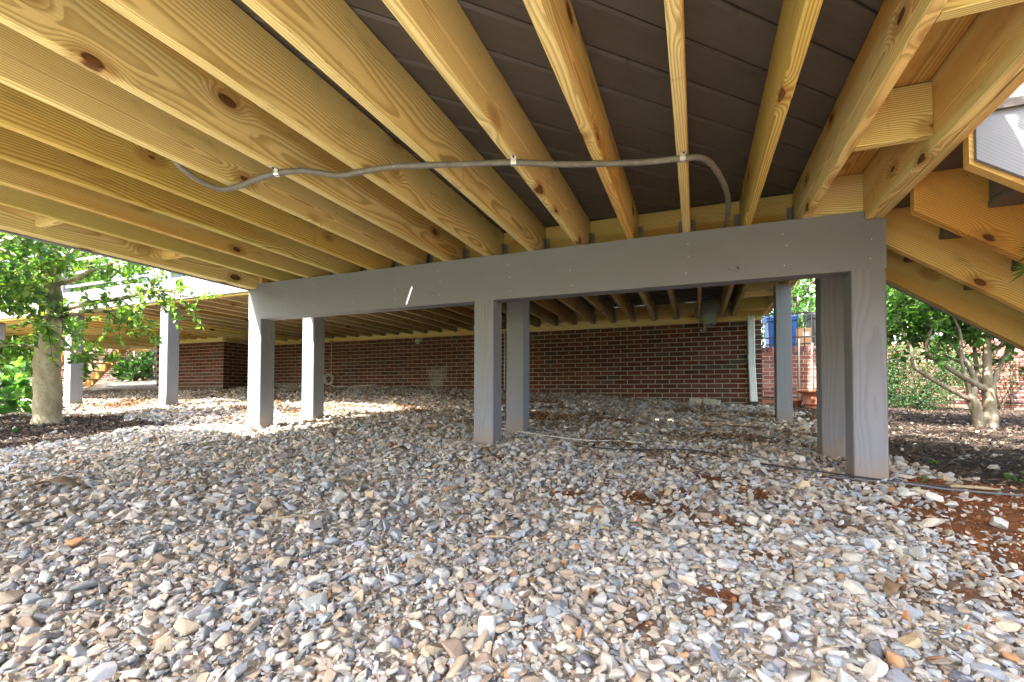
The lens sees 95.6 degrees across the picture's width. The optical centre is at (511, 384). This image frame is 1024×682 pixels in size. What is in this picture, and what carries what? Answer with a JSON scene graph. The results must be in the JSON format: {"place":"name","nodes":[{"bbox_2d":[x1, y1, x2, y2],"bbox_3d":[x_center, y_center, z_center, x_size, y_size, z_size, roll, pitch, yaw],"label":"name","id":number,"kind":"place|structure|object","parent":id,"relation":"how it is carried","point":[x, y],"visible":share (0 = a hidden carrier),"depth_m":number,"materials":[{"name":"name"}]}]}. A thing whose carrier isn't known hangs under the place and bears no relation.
{"place":"outdoors","nodes":[
{"label":"outdoors","id":0,"kind":"place"},
{"bbox_2d":[18,253,773,379],"label":"sky","id":1,"kind":"structure","parent":0,"point":[110,260],"materials":[{"name":"white"}]},
{"bbox_2d":[0,383,1023,681],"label":"gravel","id":2,"kind":"structure","parent":0,"point":[32,563],"depth_m":1.28,"materials":[{"name":"grey gravel"}]},
{"bbox_2d":[26,475,81,485],"bbox_3d":[-2.009,0.424,2.034,0.220,0.038,0.101,0,-1,-4],"label":"dead leaf","id":3,"kind":"object","parent":2,"relation":"on","point":[66,480],"visible":1,"depth_m":2.05,"materials":[{"name":"brown plant"}]},
{"bbox_2d":[261,513,332,520],"bbox_3d":[-0.722,0.443,1.567,0.220,0.010,0.009,1,-2,-22],"label":"stick","id":4,"kind":"object","parent":2,"relation":"on","point":[294,516],"visible":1,"depth_m":1.56,"materials":[{"name":"beige wood"}]},
{"bbox_2d":[390,445,409,449],"bbox_3d":[-0.659,0.370,2.727,0.120,0.025,0.068,0,-1,10],"label":"dead leaf","id":5,"kind":"object","parent":2,"relation":"on","point":[402,447],"visible":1,"depth_m":2.73,"materials":[{"name":"brown plant"}]},
{"bbox_2d":[478,447,491,453],"bbox_3d":[-0.154,0.363,2.591,0.100,0.035,0.050,-1,-2,39],"label":"dead leaf","id":6,"kind":"object","parent":2,"relation":"on","point":[487,449],"visible":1,"depth_m":2.58,"materials":[{"name":"brown plant"}]},
{"bbox_2d":[485,535,516,539],"bbox_3d":[-0.033,0.459,1.402,0.101,0.011,0.012,0,-1,15],"label":"stick","id":7,"kind":"object","parent":2,"relation":"on","point":[497,536],"visible":1,"depth_m":1.40,"materials":[{"name":"beige wood"}]},
{"bbox_2d":[501,428,641,442],"bbox_3d":[0.340,0.363,3.368,1.180,0.076,0.181,-1,-2,28],"label":"ground cable","id":8,"kind":"object","parent":2,"relation":"on","point":[574,438],"visible":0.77,"depth_m":3.22,"materials":[{"name":"black rubber"}]},
{"bbox_2d":[560,573,587,578],"bbox_3d":[0.151,0.466,1.134,0.070,0.007,0.010,0,-2,22],"label":"stick","id":9,"kind":"object","parent":2,"relation":"on","point":[573,574],"visible":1,"depth_m":1.14,"materials":[{"name":"beige wood"}]},
{"bbox_2d":[575,445,1023,491],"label":"ground cable","id":10,"kind":"object","parent":2,"relation":"on","point":[804,469],"visible":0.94,"depth_m":2.35,"materials":[{"name":"grey plastic"}]},
{"bbox_2d":[0,379,1023,681],"bbox_3d":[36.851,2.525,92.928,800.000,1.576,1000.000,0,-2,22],"label":"ground","id":11,"kind":"structure","parent":0,"point":[724,591],"depth_m":1.65,"materials":[{"name":"soil"}]},
{"bbox_2d":[10,427,19,432],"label":"weed","id":12,"kind":"object","parent":11,"relation":"on","point":[14,429],"visible":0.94,"depth_m":3.81,"materials":[{"name":"green plant"}]},
{"bbox_2d":[0,336,31,414],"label":"hydrangea","id":13,"kind":"object","parent":11,"relation":"on","point":[20,403],"visible":0.23,"depth_m":5.75,"materials":[{"name":"green plant"}]},
{"bbox_2d":[4,332,31,381],"bbox_3d":[-10.125,-0.684,8.608,3.342,2.048,2.440,0,-2,22],"label":"shrub","id":14,"kind":"object","parent":11,"relation":"on","point":[7,339],"visible":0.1,"depth_m":8.87,"materials":[{"name":"green plant"}]},
{"bbox_2d":[0,232,116,300],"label":"tree","id":15,"kind":"object","parent":11,"relation":"on","point":[90,281],"visible":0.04,"depth_m":13.37,"materials":[{"name":"green plant"}]},
{"bbox_2d":[1,234,120,290],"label":"tree","id":16,"kind":"object","parent":11,"relation":"on","point":[90,276],"visible":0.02,"depth_m":17.89,"materials":[{"name":"green plant"}]},
{"bbox_2d":[31,349,125,388],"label":"deck stairs","id":17,"kind":"structure","parent":11,"relation":"on","point":[97,374],"depth_m":11.84,"materials":[{"name":"yellow wood"}]},
{"bbox_2d":[10,246,149,381],"bbox_3d":[-14.271,-3.704,15.617,6.369,7.681,6.355,0,-2,22],"label":"tree","id":18,"kind":"object","parent":11,"relation":"on","point":[106,259],"visible":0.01,"depth_m":15.43,"materials":[{"name":"green plant"}]},
{"bbox_2d":[0,413,182,448],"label":"mulch","id":19,"kind":"object","parent":11,"relation":"on","point":[29,427],"visible":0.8,"depth_m":4.04,"materials":[{"name":"brown plant"}]},
{"bbox_2d":[0,343,33,414],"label":"hydrangea","id":20,"kind":"object","parent":19,"relation":"on","point":[20,387],"visible":0.72,"depth_m":5.28,"materials":[{"name":"green plant"}]},
{"bbox_2d":[61,348,156,380],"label":"garden wall","id":21,"kind":"structure","parent":11,"relation":"on","point":[106,376],"depth_m":16.42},
{"bbox_2d":[150,352,156,379],"bbox_3d":[-11.770,-0.649,15.364,0.587,1.207,0.146,0,-2,22],"label":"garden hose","id":22,"kind":"object","parent":21,"relation":"attached to","point":[152,376],"visible":0.16,"depth_m":15.41,"materials":[{"name":"green"}]},
{"bbox_2d":[0,233,221,424],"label":"tree","id":23,"kind":"object","parent":11,"relation":"on","point":[53,320],"visible":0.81,"depth_m":4.40,"materials":[{"name":"green plant"}]},
{"bbox_2d":[109,351,156,381],"bbox_3d":[-11.745,-0.703,14.658,2.058,1.375,0.944,0,-2,22],"label":"hydrangea","id":24,"kind":"object","parent":11,"relation":"on","point":[143,364],"visible":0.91,"depth_m":14.53,"materials":[{"name":"green plant"}]},
{"bbox_2d":[324,374,374,386],"bbox_3d":[-3.163,-0.093,8.852,1.296,0.267,0.192,-1,-2,27],"label":"cable coil","id":25,"kind":"object","parent":11,"relation":"on","point":[331,382],"visible":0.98,"depth_m":9.09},
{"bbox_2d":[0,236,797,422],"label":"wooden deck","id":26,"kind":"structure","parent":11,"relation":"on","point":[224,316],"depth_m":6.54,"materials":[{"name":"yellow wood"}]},
{"bbox_2d":[149,269,761,404],"bbox_3d":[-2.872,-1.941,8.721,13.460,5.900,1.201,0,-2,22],"label":"house","id":27,"kind":"structure","parent":11,"relation":"on","point":[682,362],"depth_m":7.48,"materials":[{"name":"brick"}]},
{"bbox_2d":[331,342,331,376],"bbox_3d":[-3.589,-0.484,9.228,0.018,0.730,0.016,0,-2,22],"label":"wall cable","id":28,"kind":"object","parent":27,"relation":"attached to","point":[331,358],"depth_m":9.22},
{"bbox_2d":[504,334,504,389],"bbox_3d":[-0.124,-0.368,7.843,0.022,0.994,0.025,0,-1,-1],"label":"wall conduit","id":29,"kind":"object","parent":27,"relation":"attached to","point":[504,361],"depth_m":7.84,"materials":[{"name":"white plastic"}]},
{"bbox_2d":[700,300,716,332],"bbox_3d":[2.778,-0.973,6.580,0.218,0.436,0.256,0,-2,22],"label":"electrical box","id":30,"kind":"object","parent":27,"relation":"attached to","point":[708,312],"visible":0.96,"depth_m":6.52,"materials":[{"name":"grey metal"}]},
{"bbox_2d":[747,315,758,405],"bbox_3d":[3.318,-0.325,6.399,0.121,1.281,0.163,0,-2,22],"label":"downspout","id":31,"kind":"object","parent":27,"relation":"attached to","point":[751,356],"visible":0.96,"depth_m":6.40,"materials":[{"name":"white plastic"}]},
{"bbox_2d":[8,386,985,491],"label":"leaf litter","id":32,"kind":"object","parent":11,"relation":"on","point":[140,401],"visible":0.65,"depth_m":4.70,"materials":[{"name":"brown plant"}]},
{"bbox_2d":[0,0,1023,478],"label":"wooden deck","id":33,"kind":"structure","parent":11,"relation":"on","point":[826,136],"depth_m":1.92,"materials":[{"name":"yellow wood"}]},
{"bbox_2d":[171,150,730,227],"bbox_3d":[-0.003,-0.940,1.947,2.842,0.234,0.807,1,-1,-17],"label":"flexible conduit","id":34,"kind":"object","parent":33,"relation":"attached to","point":[680,158],"visible":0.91,"depth_m":1.80,"materials":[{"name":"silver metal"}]},
{"bbox_2d":[883,83,1023,350],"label":"deck stairs","id":35,"kind":"structure","parent":33,"relation":"attached to","point":[954,228],"depth_m":2.13,"materials":[{"name":"yellow wood"}]},
{"bbox_2d":[689,398,702,403],"bbox_3d":[2.598,0.229,6.517,0.180,0.080,0.104,8,4,42],"label":"splash block","id":36,"kind":"object","parent":11,"relation":"on","point":[694,400],"depth_m":6.48,"materials":[{"name":"concrete"}]},
{"bbox_2d":[703,398,720,405],"bbox_3d":[2.741,0.234,6.364,0.200,0.080,0.104,8,4,39],"label":"splash block","id":37,"kind":"object","parent":11,"relation":"on","point":[710,401],"depth_m":6.33,"materials":[{"name":"concrete"}]},
{"bbox_2d":[466,452,1023,676],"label":"clay crumbs","id":38,"kind":"object","parent":11,"relation":"on","point":[732,599],"visible":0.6,"depth_m":1.64,"materials":[{"name":"red soil soil"}]},
{"bbox_2d":[793,399,802,406],"bbox_3d":[4.064,0.270,6.721,0.270,0.135,0.270,0,-2,22],"label":"planter","id":39,"kind":"object","parent":11,"relation":"on","point":[797,402],"visible":0.39,"depth_m":6.61,"materials":[{"name":"ceramic"}]},
{"bbox_2d":[798,339,799,398],"bbox_3d":[4.906,-0.139,7.923,0.026,1.301,0.030,0,-1,-1],"label":"pipe","id":40,"kind":"object","parent":11,"relation":"on","point":[799,364],"visible":0.79,"depth_m":7.93,"materials":[{"name":"white plastic"}]},
{"bbox_2d":[791,278,814,307],"bbox_3d":[4.546,-0.941,6.485,1.286,3.030,1.928,1,-2,-42],"label":"tree","id":41,"kind":"object","parent":11,"relation":"on","point":[799,292],"visible":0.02,"depth_m":6.71,"materials":[{"name":"green plant"}]},
{"bbox_2d":[797,389,816,408],"bbox_3d":[4.307,0.198,6.465,0.590,0.280,0.590,0,-2,22],"label":"planter","id":42,"kind":"object","parent":11,"relation":"on","point":[809,397],"visible":0.4,"depth_m":6.38,"materials":[{"name":"ceramic"}]},
{"bbox_2d":[811,343,812,388],"bbox_3d":[5.082,-0.101,7.852,0.026,1.221,0.030,0,-1,-1],"label":"pipe","id":43,"kind":"object","parent":11,"relation":"on","point":[812,365],"visible":0.79,"depth_m":7.85,"materials":[{"name":"white plastic"}]},
{"bbox_2d":[761,340,1023,409],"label":"garden wall","id":44,"kind":"structure","parent":11,"relation":"on","point":[767,363],"depth_m":7.47,"materials":[{"name":"brick"}]},
{"bbox_2d":[762,311,965,346],"bbox_3d":[7.267,-1.017,7.185,6.370,0.688,0.040,0,-2,22],"label":"metal fence","id":45,"kind":"object","parent":44,"relation":"on","point":[797,336],"visible":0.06,"depth_m":8.08,"materials":[{"name":"black metal"}]},
{"bbox_2d":[762,397,1023,403],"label":"irrigation pipe","id":46,"kind":"object","parent":44,"relation":"attached to","point":[914,399],"visible":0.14,"depth_m":7.16,"materials":[{"name":"grey plastic"}]},
{"bbox_2d":[951,340,1023,409],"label":"climbing vine","id":47,"kind":"object","parent":44,"relation":"attached to","point":[1007,392],"visible":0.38,"depth_m":6.84,"materials":[{"name":"green plant"}]},
{"bbox_2d":[883,576,906,594],"bbox_3d":[0.875,0.460,1.062,0.044,0.031,0.047,-1,-2,31],"label":"dead leaf","id":48,"kind":"object","parent":11,"relation":"on","point":[890,586],"visible":1,"depth_m":1.06,"materials":[{"name":"brown plant"}]},
{"bbox_2d":[767,401,1023,487],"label":"mulch","id":49,"kind":"object","parent":11,"relation":"on","point":[1014,417],"visible":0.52,"depth_m":3.67,"materials":[{"name":"brown plant"}]},
{"bbox_2d":[886,285,1018,427],"bbox_3d":[4.280,-0.796,4.397,1.771,2.539,1.636,0,-2,22],"label":"tree","id":50,"kind":"object","parent":49,"relation":"on","point":[909,316],"visible":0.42,"depth_m":4.43,"materials":[{"name":"green plant"}]},
{"bbox_2d":[1002,472,1023,481],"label":"weed","id":51,"kind":"object","parent":49,"relation":"on","point":[1008,476],"visible":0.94,"depth_m":2.29,"materials":[{"name":"green plant"}]},
{"bbox_2d":[887,361,909,402],"bbox_3d":[5.505,-0.206,7.238,1.189,1.106,0.931,0,-2,22],"label":"shrub","id":52,"kind":"object","parent":11,"relation":"on","point":[896,381],"visible":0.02,"depth_m":6.95,"materials":[{"name":"green plant"}]},
{"bbox_2d":[828,476,1023,495],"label":"ground cable","id":53,"kind":"object","parent":11,"relation":"on","point":[961,490],"visible":0.98,"depth_m":2.05,"materials":[{"name":"grey plastic"}]},
{"bbox_2d":[887,336,994,410],"bbox_3d":[5.939,-0.201,6.714,1.586,1.188,1.274,0,-2,22],"label":"shrub","id":54,"kind":"object","parent":11,"relation":"on","point":[928,387],"visible":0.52,"depth_m":6.67,"materials":[{"name":"green plant"}]},
{"bbox_2d":[949,485,1000,490],"bbox_3d":[2.007,0.446,2.014,0.161,0.019,0.019,-1,-2,29],"label":"stick","id":55,"kind":"object","parent":11,"relation":"on","point":[976,487],"visible":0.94,"depth_m":2.01,"materials":[{"name":"beige wood"}]},
{"bbox_2d":[1009,361,1013,409],"bbox_3d":[7.431,0.102,6.898,0.042,0.981,0.040,-1,-2,44],"label":"pole","id":56,"kind":"object","parent":11,"relation":"on","point":[1012,394],"visible":0.36,"depth_m":6.89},
{"bbox_2d":[1010,244,1023,281],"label":"maple","id":57,"kind":"object","parent":11,"relation":"on","point":[1021,272],"visible":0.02,"depth_m":1.81,"materials":[{"name":"green plant"}]},
{"bbox_2d":[797,278,996,342],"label":"building","id":58,"kind":"structure","parent":0,"point":[814,297],"depth_m":20.64,"materials":[{"name":"white"}]},
{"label":"terrace","id":59,"kind":"structure","parent":0,"visible":0},
{"bbox_2d":[763,315,798,346],"bbox_3d":[4.993,-0.924,8.652,0.520,0.703,0.615,0,-2,22],"label":"wheelie bin","id":60,"kind":"object","parent":59,"relation":"on","point":[766,322],"visible":0.23,"depth_m":8.47,"materials":[{"name":"blue plastic"}]},
{"bbox_2d":[761,278,814,343],"bbox_3d":[7.071,-2.674,11.800,4.726,4.800,4.009,0,-2,22],"label":"tree","id":61,"kind":"object","parent":59,"relation":"on","point":[797,306],"visible":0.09,"depth_m":11.33,"materials":[{"name":"green plant"}]},
{"bbox_2d":[795,328,810,345],"bbox_3d":[5.233,-0.797,8.349,0.243,0.432,0.224,0,-2,22],"label":"cardboard box","id":62,"kind":"object","parent":59,"relation":"on","point":[807,333],"visible":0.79,"depth_m":8.24,"materials":[{"name":"brown cardboard"}]},
{"bbox_2d":[803,313,815,345],"bbox_3d":[5.644,-0.939,8.394,0.570,0.723,0.615,0,-2,22],"label":"wheelie bin","id":63,"kind":"object","parent":59,"relation":"on","point":[807,320],"visible":0.12,"depth_m":8.24,"materials":[{"name":"grey plastic"}]},
{"bbox_2d":[800,285,968,341],"bbox_3d":[10.204,-3.306,12.196,5.762,6.102,5.227,0,-2,22],"label":"tree","id":64,"kind":"object","parent":59,"relation":"on","point":[894,291],"visible":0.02,"depth_m":12.00,"materials":[{"name":"green plant"}]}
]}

